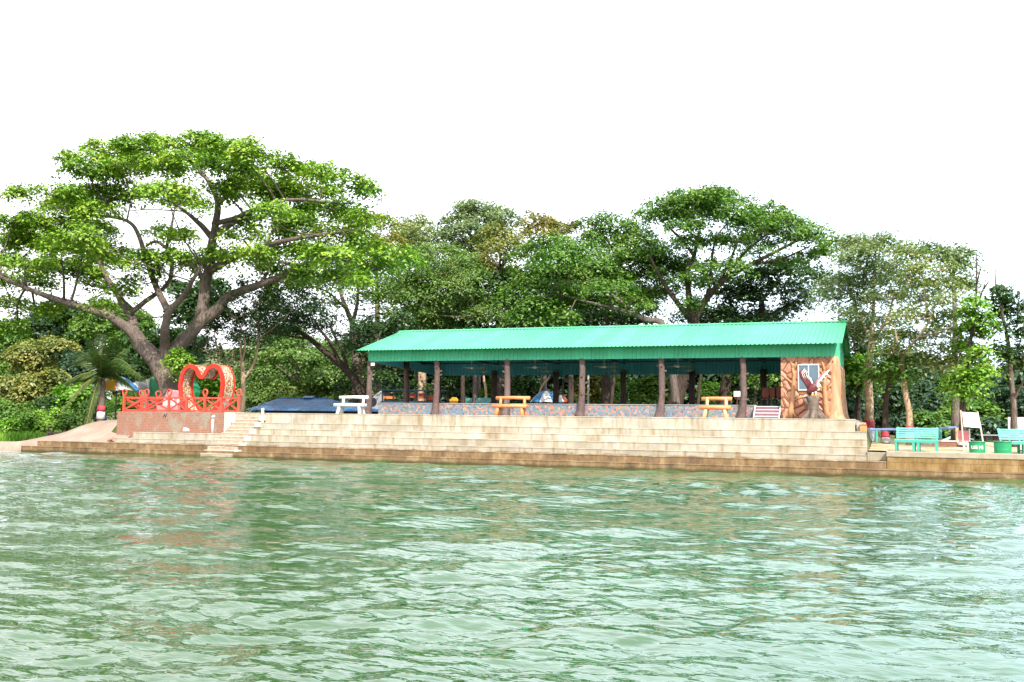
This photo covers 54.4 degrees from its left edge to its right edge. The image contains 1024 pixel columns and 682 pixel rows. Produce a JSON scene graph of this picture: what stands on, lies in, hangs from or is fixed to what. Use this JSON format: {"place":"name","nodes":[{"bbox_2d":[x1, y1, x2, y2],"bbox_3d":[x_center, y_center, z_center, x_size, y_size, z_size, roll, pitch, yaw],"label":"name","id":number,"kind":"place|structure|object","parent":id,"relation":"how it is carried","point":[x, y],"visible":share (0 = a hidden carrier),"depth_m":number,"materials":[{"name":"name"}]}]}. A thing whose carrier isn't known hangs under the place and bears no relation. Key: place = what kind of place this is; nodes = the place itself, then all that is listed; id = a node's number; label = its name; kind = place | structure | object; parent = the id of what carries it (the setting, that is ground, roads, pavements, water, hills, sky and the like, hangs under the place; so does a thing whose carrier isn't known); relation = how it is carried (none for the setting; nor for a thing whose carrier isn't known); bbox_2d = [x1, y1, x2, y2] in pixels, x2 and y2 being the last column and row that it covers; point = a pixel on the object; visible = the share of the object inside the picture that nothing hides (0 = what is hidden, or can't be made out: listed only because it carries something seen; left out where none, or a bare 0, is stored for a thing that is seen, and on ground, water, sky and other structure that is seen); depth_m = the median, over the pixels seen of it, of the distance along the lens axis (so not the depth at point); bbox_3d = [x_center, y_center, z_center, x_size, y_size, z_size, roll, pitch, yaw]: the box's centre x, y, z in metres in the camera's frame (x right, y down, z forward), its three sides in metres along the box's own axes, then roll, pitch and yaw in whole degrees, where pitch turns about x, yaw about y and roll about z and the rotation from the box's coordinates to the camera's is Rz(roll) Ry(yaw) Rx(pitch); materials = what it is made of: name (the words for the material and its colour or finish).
{"place":"outdoors","nodes":[
{"label":"outdoors","id":0,"kind":"place"},
{"bbox_2d":[0,430,64,440],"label":"bank grass","id":1,"kind":"structure","parent":0,"point":[13,436],"depth_m":75.68,"materials":[{"name":"green plant"}]},
{"bbox_2d":[0,420,129,449],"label":"sand slope","id":2,"kind":"structure","parent":0,"point":[99,431],"depth_m":53.82,"materials":[{"name":"beige sand"}]},
{"bbox_2d":[60,334,143,424],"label":"coconut palm","id":3,"kind":"object","parent":2,"relation":"on","point":[104,363],"visible":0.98,"depth_m":57.22,"materials":[{"name":"green plant"}]},
{"bbox_2d":[93,376,139,419],"bbox_3d":[-23.820,3.686,59.875,2.694,3.326,2.694,1,-5,2],"label":"parasol","id":4,"kind":"object","parent":2,"relation":"on","point":[112,385],"visible":0.42,"depth_m":59.20,"materials":[{"name":"blue fabric"}]},
{"bbox_2d":[144,375,199,409],"bbox_3d":[-20.885,3.187,61.304,3.731,2.648,0.630,-1,-5,21],"label":"green rounded panel","id":5,"kind":"object","parent":2,"relation":"on","point":[152,385],"visible":0.02,"depth_m":61.52,"materials":[{"name":"paint"}]},
{"bbox_2d":[0,348,949,461],"bbox_3d":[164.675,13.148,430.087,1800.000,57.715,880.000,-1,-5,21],"label":"ground","id":6,"kind":"structure","parent":0,"point":[869,440],"depth_m":102.73,"materials":[{"name":"green plant"}]},
{"bbox_2d":[0,415,31,434],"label":"shoreline shrub","id":7,"kind":"object","parent":6,"relation":"on","point":[12,426],"visible":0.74,"depth_m":77.68,"materials":[{"name":"green plant"}]},
{"bbox_2d":[0,398,36,421],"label":"shoreline shrub","id":8,"kind":"object","parent":6,"relation":"on","point":[7,408],"visible":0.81,"depth_m":86.63,"materials":[{"name":"green plant"}]},
{"bbox_2d":[0,317,38,352],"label":"hillside tree","id":9,"kind":"object","parent":6,"relation":"on","point":[7,344],"visible":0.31,"depth_m":126.42,"materials":[{"name":"green plant"}]},
{"bbox_2d":[6,408,42,433],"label":"shoreline shrub","id":10,"kind":"object","parent":6,"relation":"on","point":[27,418],"visible":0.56,"depth_m":79.39,"materials":[{"name":"green plant"}]},
{"bbox_2d":[0,360,60,383],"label":"hillside tree","id":11,"kind":"object","parent":6,"relation":"on","point":[3,370],"visible":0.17,"depth_m":114.21,"materials":[{"name":"green plant"}]},
{"bbox_2d":[0,367,73,411],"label":"hillside tree","id":12,"kind":"object","parent":6,"relation":"on","point":[25,386],"visible":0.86,"depth_m":95.02,"materials":[{"name":"green plant"}]},
{"bbox_2d":[0,334,83,374],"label":"hillside tree","id":13,"kind":"object","parent":6,"relation":"on","point":[28,356],"visible":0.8,"depth_m":108.65,"materials":[{"name":"green plant"}]},
{"bbox_2d":[21,404,67,433],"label":"shoreline shrub","id":14,"kind":"object","parent":6,"relation":"on","point":[48,424],"visible":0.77,"depth_m":79.78,"materials":[{"name":"green plant"}]},
{"bbox_2d":[32,395,65,412],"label":"shoreline shrub","id":15,"kind":"object","parent":6,"relation":"on","point":[41,403],"visible":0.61,"depth_m":87.17,"materials":[{"name":"green plant"}]},
{"bbox_2d":[22,297,90,365],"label":"hillside tree","id":16,"kind":"object","parent":6,"relation":"on","point":[45,326],"visible":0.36,"depth_m":126.72,"materials":[{"name":"green plant"}]},
{"bbox_2d":[47,406,83,431],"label":"shoreline shrub","id":17,"kind":"object","parent":6,"relation":"on","point":[67,422],"visible":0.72,"depth_m":79.86,"materials":[{"name":"green plant"}]},
{"bbox_2d":[48,349,96,387],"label":"hillside tree","id":18,"kind":"object","parent":6,"relation":"on","point":[68,359],"visible":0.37,"depth_m":104.58,"materials":[{"name":"green plant"}]},
{"bbox_2d":[44,318,113,350],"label":"hillside tree","id":19,"kind":"object","parent":6,"relation":"on","point":[72,337],"visible":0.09,"depth_m":127.71,"materials":[{"name":"green plant"}]},
{"bbox_2d":[46,382,113,424],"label":"hillside tree","id":20,"kind":"object","parent":6,"relation":"on","point":[67,393],"visible":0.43,"depth_m":85.91,"materials":[{"name":"green plant"}]},
{"bbox_2d":[69,398,116,429],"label":"shoreline shrub","id":21,"kind":"object","parent":6,"relation":"on","point":[83,408],"visible":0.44,"depth_m":75.13,"materials":[{"name":"green plant"}]},
{"bbox_2d":[63,294,131,345],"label":"hillside tree","id":22,"kind":"object","parent":6,"relation":"on","point":[96,324],"visible":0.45,"depth_m":119.34,"materials":[{"name":"green plant"}]},
{"bbox_2d":[94,350,150,400],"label":"hillside tree","id":23,"kind":"object","parent":6,"relation":"on","point":[135,363],"visible":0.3,"depth_m":87.67,"materials":[{"name":"green plant"}]},
{"bbox_2d":[105,391,144,419],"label":"shoreline shrub","id":24,"kind":"object","parent":6,"relation":"on","point":[111,406],"visible":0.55,"depth_m":72.01,"materials":[{"name":"green plant"}]},
{"bbox_2d":[102,308,160,352],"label":"hillside tree","id":25,"kind":"object","parent":6,"relation":"on","point":[145,323],"visible":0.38,"depth_m":115.07,"materials":[{"name":"green plant"}]},
{"bbox_2d":[115,328,159,393],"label":"hillside tree","id":26,"kind":"object","parent":6,"relation":"on","point":[129,345],"visible":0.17,"depth_m":91.80,"materials":[{"name":"green plant"}]},
{"bbox_2d":[141,324,211,369],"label":"hillside tree","id":27,"kind":"object","parent":6,"relation":"on","point":[173,334],"visible":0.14,"depth_m":88.54,"materials":[{"name":"green plant"}]},
{"bbox_2d":[116,411,242,437],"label":"brick platform wall","id":28,"kind":"structure","parent":6,"relation":"on","point":[129,423],"depth_m":51.54,"materials":[{"name":"brick"}]},
{"bbox_2d":[157,390,183,411],"bbox_3d":[-18.800,3.312,54.945,1.466,1.239,0.750,-1,-5,21],"label":"pink shell seat","id":29,"kind":"object","parent":28,"relation":"on","point":[175,393],"visible":0.49,"depth_m":54.86,"materials":[{"name":"paint"}]},
{"bbox_2d":[122,389,241,411],"bbox_3d":[-16.499,3.244,53.499,7.618,1.198,4.102,-1,-5,21],"label":"coral railing","id":30,"kind":"object","parent":28,"relation":"on","point":[146,398],"visible":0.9,"depth_m":51.72,"materials":[{"name":"metal"}]},
{"bbox_2d":[178,364,234,409],"bbox_3d":[-16.626,2.713,54.191,2.971,2.852,1.000,-1,-5,21],"label":"heart photo frame","id":31,"kind":"object","parent":28,"relation":"on","point":[189,372],"visible":0.77,"depth_m":54.10,"materials":[{"name":"red paint"}]},
{"bbox_2d":[153,272,236,363],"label":"hillside tree","id":32,"kind":"object","parent":6,"relation":"on","point":[186,307],"visible":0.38,"depth_m":79.88,"materials":[{"name":"green plant"}]},
{"bbox_2d":[194,364,239,409],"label":"hillside tree","id":33,"kind":"object","parent":6,"relation":"on","point":[213,390],"visible":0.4,"depth_m":79.03,"materials":[{"name":"green plant"}]},
{"bbox_2d":[0,126,436,404],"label":"rain tree","id":34,"kind":"object","parent":6,"relation":"on","point":[81,205],"visible":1,"depth_m":58.28,"materials":[{"name":"green plant"}]},
{"bbox_2d":[150,346,196,383],"bbox_3d":[-19.172,1.438,56.989,3.037,2.263,1.966,-1,-5,21],"label":"climbing fern","id":35,"kind":"object","parent":34,"relation":"attached to","point":[177,359],"visible":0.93,"depth_m":56.83,"materials":[{"name":"green plant"}]},
{"bbox_2d":[180,303,258,409],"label":"slender tree","id":36,"kind":"object","parent":6,"relation":"on","point":[221,356],"visible":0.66,"depth_m":61.84,"materials":[{"name":"green plant"}]},
{"bbox_2d":[225,324,374,412],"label":"spreading tree","id":37,"kind":"object","parent":6,"relation":"on","point":[273,382],"visible":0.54,"depth_m":83.52,"materials":[{"name":"green plant"}]},
{"bbox_2d":[247,396,377,413],"bbox_3d":[-11.820,5.062,64.816,8.859,2.972,6.004,-1,-5,21],"label":"blue roofed hut","id":38,"kind":"object","parent":6,"relation":"on","point":[309,404],"visible":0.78,"depth_m":63.54,"materials":[{"name":"metal"}]},
{"bbox_2d":[275,260,426,402],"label":"forked tree","id":39,"kind":"object","parent":6,"relation":"on","point":[336,303],"visible":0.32,"depth_m":71.14,"materials":[{"name":"green plant"}]},
{"bbox_2d":[332,207,416,393],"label":"olive tree","id":40,"kind":"object","parent":6,"relation":"on","point":[392,235],"visible":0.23,"depth_m":77.34,"materials":[{"name":"green plant"}]},
{"bbox_2d":[322,308,433,411],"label":"broadleaf tree","id":41,"kind":"object","parent":6,"relation":"on","point":[372,328],"visible":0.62,"depth_m":65.02,"materials":[{"name":"green plant"}]},
{"bbox_2d":[386,211,448,400],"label":"pale crowned tree","id":42,"kind":"object","parent":6,"relation":"on","point":[415,233],"visible":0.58,"depth_m":84.18,"materials":[{"name":"green plant"}]},
{"bbox_2d":[367,239,509,400],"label":"feathery tree","id":43,"kind":"object","parent":6,"relation":"on","point":[420,278],"visible":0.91,"depth_m":66.72,"materials":[{"name":"green plant"}]},
{"bbox_2d":[427,376,478,402],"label":"leafy bush","id":44,"kind":"object","parent":6,"relation":"on","point":[449,383],"visible":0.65,"depth_m":70.61,"materials":[{"name":"green plant"}]},
{"bbox_2d":[441,322,485,402],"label":"background tree","id":45,"kind":"object","parent":6,"relation":"on","point":[462,395],"visible":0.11,"depth_m":64.31,"materials":[{"name":"green plant"}]},
{"bbox_2d":[424,194,524,397],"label":"tall tree","id":46,"kind":"object","parent":6,"relation":"on","point":[468,212],"visible":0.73,"depth_m":79.44,"materials":[{"name":"green plant"}]},
{"bbox_2d":[463,222,534,403],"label":"yellow tree","id":47,"kind":"object","parent":6,"relation":"on","point":[492,239],"visible":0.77,"depth_m":70.87,"materials":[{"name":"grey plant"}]},
{"bbox_2d":[0,317,1023,435],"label":"wood","id":48,"kind":"object","parent":6,"relation":"on","point":[1018,377],"visible":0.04,"depth_m":97.17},
{"bbox_2d":[369,248,664,403],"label":"broadleaf tree","id":49,"kind":"object","parent":6,"relation":"on","point":[504,279],"visible":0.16,"depth_m":71.23,"materials":[{"name":"green plant"}]},
{"bbox_2d":[21,413,1023,480],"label":"stepped embankment","id":50,"kind":"structure","parent":6,"relation":"on","point":[826,447],"depth_m":42.98,"materials":[{"name":"beige concrete"}]},
{"bbox_2d":[200,413,265,456],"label":"brick stairs","id":51,"kind":"structure","parent":50,"relation":"on","point":[238,431],"depth_m":48.68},
{"bbox_2d":[886,451,1023,472],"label":"block embankment wall","id":52,"kind":"structure","parent":50,"relation":"on","point":[973,462],"depth_m":36.68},
{"bbox_2d":[510,375,547,403],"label":"leafy bush","id":53,"kind":"object","parent":6,"relation":"on","point":[525,384],"visible":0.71,"depth_m":70.19,"materials":[{"name":"green plant"}]},
{"bbox_2d":[530,390,560,403],"bbox_3d":[2.151,4.307,63.284,1.992,2.422,1.992,1,-5,2],"label":"tent","id":54,"kind":"object","parent":6,"relation":"on","point":[545,396],"visible":0.87,"depth_m":62.74,"materials":[{"name":"blue fabric"}]},
{"bbox_2d":[513,209,586,390],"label":"olive tree","id":55,"kind":"object","parent":6,"relation":"on","point":[548,223],"visible":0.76,"depth_m":80.53,"materials":[{"name":"green plant"}]},
{"bbox_2d":[476,227,679,404],"bbox_3d":[3.299,-1.065,61.439,11.267,12.404,11.448,3,-5,-22],"label":"spreading tree","id":56,"kind":"object","parent":6,"relation":"on","point":[562,294],"visible":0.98,"depth_m":59.56,"materials":[{"name":"green plant"}]},
{"bbox_2d":[564,375,615,403],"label":"leafy bush","id":57,"kind":"object","parent":6,"relation":"on","point":[595,389],"visible":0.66,"depth_m":69.76,"materials":[{"name":"green plant"}]},
{"bbox_2d":[594,375,634,403],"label":"leafy bush","id":58,"kind":"object","parent":6,"relation":"on","point":[617,390],"visible":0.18,"depth_m":70.91,"materials":[{"name":"green plant"}]},
{"bbox_2d":[566,208,685,403],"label":"broadleaf tree","id":59,"kind":"object","parent":6,"relation":"on","point":[624,254],"visible":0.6,"depth_m":66.36,"materials":[{"name":"green plant"}]},
{"bbox_2d":[618,375,669,403],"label":"leafy bush","id":60,"kind":"object","parent":6,"relation":"on","point":[646,388],"visible":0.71,"depth_m":66.38,"materials":[{"name":"green plant"}]},
{"bbox_2d":[688,378,732,404],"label":"leafy bush","id":61,"kind":"object","parent":6,"relation":"on","point":[711,389],"visible":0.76,"depth_m":71.39,"materials":[{"name":"green plant"}]},
{"bbox_2d":[702,374,756,404],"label":"background tree","id":62,"kind":"object","parent":6,"relation":"on","point":[725,388],"visible":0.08,"depth_m":62.08,"materials":[{"name":"green plant"}]},
{"bbox_2d":[621,178,851,404],"bbox_3d":[13.421,-2.483,61.297,14.299,16.094,11.803,-1,-5,21],"label":"rain tree","id":63,"kind":"object","parent":6,"relation":"on","point":[707,200],"visible":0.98,"depth_m":59.84,"materials":[{"name":"green plant"}]},
{"bbox_2d":[722,374,780,404],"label":"background tree","id":64,"kind":"object","parent":6,"relation":"on","point":[751,379],"visible":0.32,"depth_m":60.59,"materials":[{"name":"green plant"}]},
{"bbox_2d":[665,253,843,405],"bbox_3d":[16.094,-0.217,65.725,11.565,12.262,8.737,1,-5,-3],"label":"broadleaf tree","id":65,"kind":"object","parent":6,"relation":"on","point":[752,291],"visible":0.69,"depth_m":64.54,"materials":[{"name":"green plant"}]},
{"bbox_2d":[731,374,780,405],"bbox_3d":[15.743,3.517,64.951,3.562,4.676,4.366,-1,-5,21],"label":"leafy bush","id":66,"kind":"object","parent":6,"relation":"on","point":[750,391],"visible":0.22,"depth_m":64.70,"materials":[{"name":"green plant"}]},
{"bbox_2d":[845,382,880,420],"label":"round tree","id":67,"kind":"object","parent":6,"relation":"on","point":[850,406],"visible":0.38,"depth_m":65.34,"materials":[{"name":"green plant"}]},
{"bbox_2d":[799,228,930,441],"bbox_3d":[17.683,-0.309,49.505,5.678,10.751,6.754,1,-5,-6],"label":"eucalyptus tree","id":68,"kind":"object","parent":6,"relation":"on","point":[864,250],"visible":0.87,"depth_m":48.95,"materials":[{"name":"green plant"}]},
{"bbox_2d":[861,393,902,433],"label":"round tree","id":69,"kind":"object","parent":6,"relation":"on","point":[879,421],"visible":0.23,"depth_m":79.81,"materials":[{"name":"green plant"}]},
{"bbox_2d":[873,382,921,437],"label":"round tree","id":70,"kind":"object","parent":6,"relation":"on","point":[899,408],"visible":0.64,"depth_m":75.50,"materials":[{"name":"green plant"}]},
{"bbox_2d":[898,368,947,423],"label":"round tree","id":71,"kind":"object","parent":6,"relation":"on","point":[926,381],"visible":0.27,"depth_m":84.59,"materials":[{"name":"green plant"}]},
{"bbox_2d":[895,405,959,439],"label":"round tree","id":72,"kind":"object","parent":6,"relation":"on","point":[923,419],"visible":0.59,"depth_m":67.45,"materials":[{"name":"green plant"}]},
{"bbox_2d":[917,387,966,417],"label":"round tree","id":73,"kind":"object","parent":6,"relation":"on","point":[932,396],"visible":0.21,"depth_m":76.46,"materials":[{"name":"green plant"}]},
{"bbox_2d":[905,237,989,439],"bbox_3d":[24.097,-0.097,54.956,4.623,11.340,4.510,-1,-5,21],"label":"tall tree","id":74,"kind":"object","parent":6,"relation":"on","point":[959,253],"visible":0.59,"depth_m":54.87,"materials":[{"name":"green plant"}]},
{"bbox_2d":[942,395,1007,418],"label":"round tree","id":75,"kind":"object","parent":6,"relation":"on","point":[985,407],"visible":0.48,"depth_m":69.87,"materials":[{"name":"green plant"}]},
{"bbox_2d":[966,413,1021,440],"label":"round tree","id":76,"kind":"object","parent":6,"relation":"on","point":[989,425],"visible":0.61,"depth_m":62.10,"materials":[{"name":"green plant"}]},
{"bbox_2d":[989,383,1023,420],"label":"round tree","id":77,"kind":"object","parent":6,"relation":"on","point":[1004,396],"visible":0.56,"depth_m":75.00,"materials":[{"name":"green plant"}]},
{"bbox_2d":[0,450,1023,681],"bbox_3d":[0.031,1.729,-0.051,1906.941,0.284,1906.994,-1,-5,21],"label":"lake water","id":78,"kind":"structure","parent":0,"point":[147,568],"depth_m":11.61,"materials":[{"name":"green liquid"}]},
{"bbox_2d":[0,0,1023,367],"label":"sky","id":79,"kind":"structure","parent":0,"point":[869,116],"materials":[{"name":"white"}]},
{"bbox_2d":[868,440,1023,453],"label":"sand yard","id":80,"kind":"structure","parent":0,"point":[903,446],"depth_m":41.35,"materials":[{"name":"beige sand"}]},
{"bbox_2d":[844,342,925,443],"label":"dark trunk tree","id":81,"kind":"object","parent":80,"relation":"on","point":[874,371],"visible":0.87,"depth_m":44.97,"materials":[{"name":"green plant"}]},
{"bbox_2d":[870,426,958,441],"bbox_3d":[17.948,4.144,44.333,3.742,0.791,0.200,-1,-5,21],"label":"blue pipe frame","id":82,"kind":"object","parent":80,"relation":"on","point":[955,428],"visible":0.55,"depth_m":44.24,"materials":[{"name":"teal paint"}]},
{"bbox_2d":[895,427,938,450],"bbox_3d":[15.814,3.829,38.909,1.550,0.934,0.742,-2,-5,27],"label":"slatted bench","id":83,"kind":"object","parent":80,"relation":"on","point":[916,433],"visible":0.98,"depth_m":38.95,"materials":[{"name":"teal paint"}]},
{"bbox_2d":[867,236,992,444],"bbox_3d":[18.406,-0.121,43.945,5.139,9.487,6.401,-1,-5,21],"label":"wavy trunk tree","id":84,"kind":"object","parent":80,"relation":"on","point":[901,335],"visible":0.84,"depth_m":43.77,"materials":[{"name":"green plant"}]},
{"bbox_2d":[930,252,1010,446],"bbox_3d":[19.276,0.271,41.773,3.341,8.475,3.238,4,-6,-35],"label":"young tree","id":85,"kind":"object","parent":80,"relation":"on","point":[963,382],"visible":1,"depth_m":41.39,"materials":[{"name":"green plant"}]},
{"bbox_2d":[960,410,985,451],"bbox_3d":[18.056,3.551,39.008,0.885,1.678,0.070,-1,-5,21],"label":"tilted banner","id":86,"kind":"object","parent":80,"relation":"on","point":[970,419],"visible":0.89,"depth_m":39.05,"materials":[{"name":"white fabric"}]},
{"bbox_2d":[968,441,985,452],"bbox_3d":[17.572,4.022,37.609,0.615,0.460,0.615,-1,-5,21],"label":"round bin","id":87,"kind":"object","parent":80,"relation":"on","point":[976,446],"visible":0.99,"depth_m":37.38,"materials":[{"name":"green paint"}]},
{"bbox_2d":[969,259,1023,446],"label":"young tree","id":88,"kind":"object","parent":80,"relation":"on","point":[1012,357],"visible":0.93,"depth_m":42.13,"materials":[{"name":"green plant"}]},
{"bbox_2d":[993,441,1011,453],"bbox_3d":[18.341,3.985,37.209,0.655,0.490,0.655,-1,-5,21],"label":"round bin","id":89,"kind":"object","parent":80,"relation":"on","point":[1004,447],"visible":0.96,"depth_m":36.96,"materials":[{"name":"green paint"}]},
{"bbox_2d":[997,428,1023,452],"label":"slatted bench","id":90,"kind":"object","parent":80,"relation":"on","point":[1000,432],"visible":0.77,"depth_m":37.81,"materials":[{"name":"teal paint"}]},
{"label":"promenade paving","id":91,"kind":"structure","parent":0,"visible":0},
{"bbox_2d":[190,273,322,412],"bbox_3d":[-16.028,0.031,61.563,6.996,9.073,10.965,3,-5,-28],"label":"forked tree","id":92,"kind":"object","parent":91,"relation":"on","point":[275,297],"visible":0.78,"depth_m":61.53,"materials":[{"name":"green plant"}]},
{"bbox_2d":[229,294,368,403],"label":"leaning tree","id":93,"kind":"object","parent":91,"relation":"on","point":[302,319],"visible":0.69,"depth_m":65.90,"materials":[{"name":"green plant"}]},
{"bbox_2d":[333,396,368,413],"bbox_3d":[-8.028,3.207,49.697,1.677,0.985,0.678,-1,-5,21],"label":"log bench","id":94,"kind":"object","parent":91,"relation":"on","point":[343,404],"visible":0.91,"depth_m":49.63,"materials":[{"name":"white paint"}]},
{"bbox_2d":[372,390,446,408],"bbox_3d":[-6.670,4.087,63.456,4.957,1.933,1.260,-1,-5,21],"label":"open passenger cart","id":95,"kind":"object","parent":91,"relation":"on","point":[383,397],"visible":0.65,"depth_m":63.21,"materials":[{"name":"white metal"}]},
{"bbox_2d":[491,396,529,415],"bbox_3d":[-0.049,3.063,46.647,1.734,0.985,0.678,-1,-5,21],"label":"log bench","id":96,"kind":"object","parent":91,"relation":"on","point":[500,406],"visible":0.91,"depth_m":46.58,"materials":[{"name":"orange paint"}]},
{"bbox_2d":[356,320,850,418],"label":"open pavilion","id":97,"kind":"structure","parent":91,"relation":"on","point":[788,351],"depth_m":49.18,"materials":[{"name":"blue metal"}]},
{"bbox_2d":[798,364,819,390],"bbox_3d":[13.171,1.616,44.220,0.917,1.170,0.090,-1,-5,21],"label":"window","id":98,"kind":"structure","parent":97,"relation":"in","point":[812,370],"depth_m":44.21,"materials":[{"name":"white glass"}]},
{"bbox_2d":[699,397,731,417],"bbox_3d":[8.855,2.903,43.242,1.354,0.985,0.678,-1,-5,21],"label":"log bench","id":99,"kind":"object","parent":91,"relation":"on","point":[706,408],"visible":0.93,"depth_m":43.18,"materials":[{"name":"orange paint"}]},
{"bbox_2d":[799,369,828,418],"bbox_3d":[13.137,2.358,43.303,1.298,2.347,0.988,1,-5,4],"label":"bird statue","id":100,"kind":"object","parent":91,"relation":"on","point":[813,411],"visible":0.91,"depth_m":43.19,"materials":[{"name":"brown stone"}]},
{"bbox_2d":[844,348,884,420],"bbox_3d":[18.100,2.296,52.285,2.764,3.946,3.959,1,-5,-4],"label":"leafy bush","id":101,"kind":"object","parent":91,"relation":"on","point":[852,366],"visible":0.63,"depth_m":52.19,"materials":[{"name":"green plant"}]},
{"bbox_2d":[835,312,894,420],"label":"dark trunk tree","id":102,"kind":"object","parent":91,"relation":"on","point":[861,350],"visible":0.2,"depth_m":53.30,"materials":[{"name":"green plant"}]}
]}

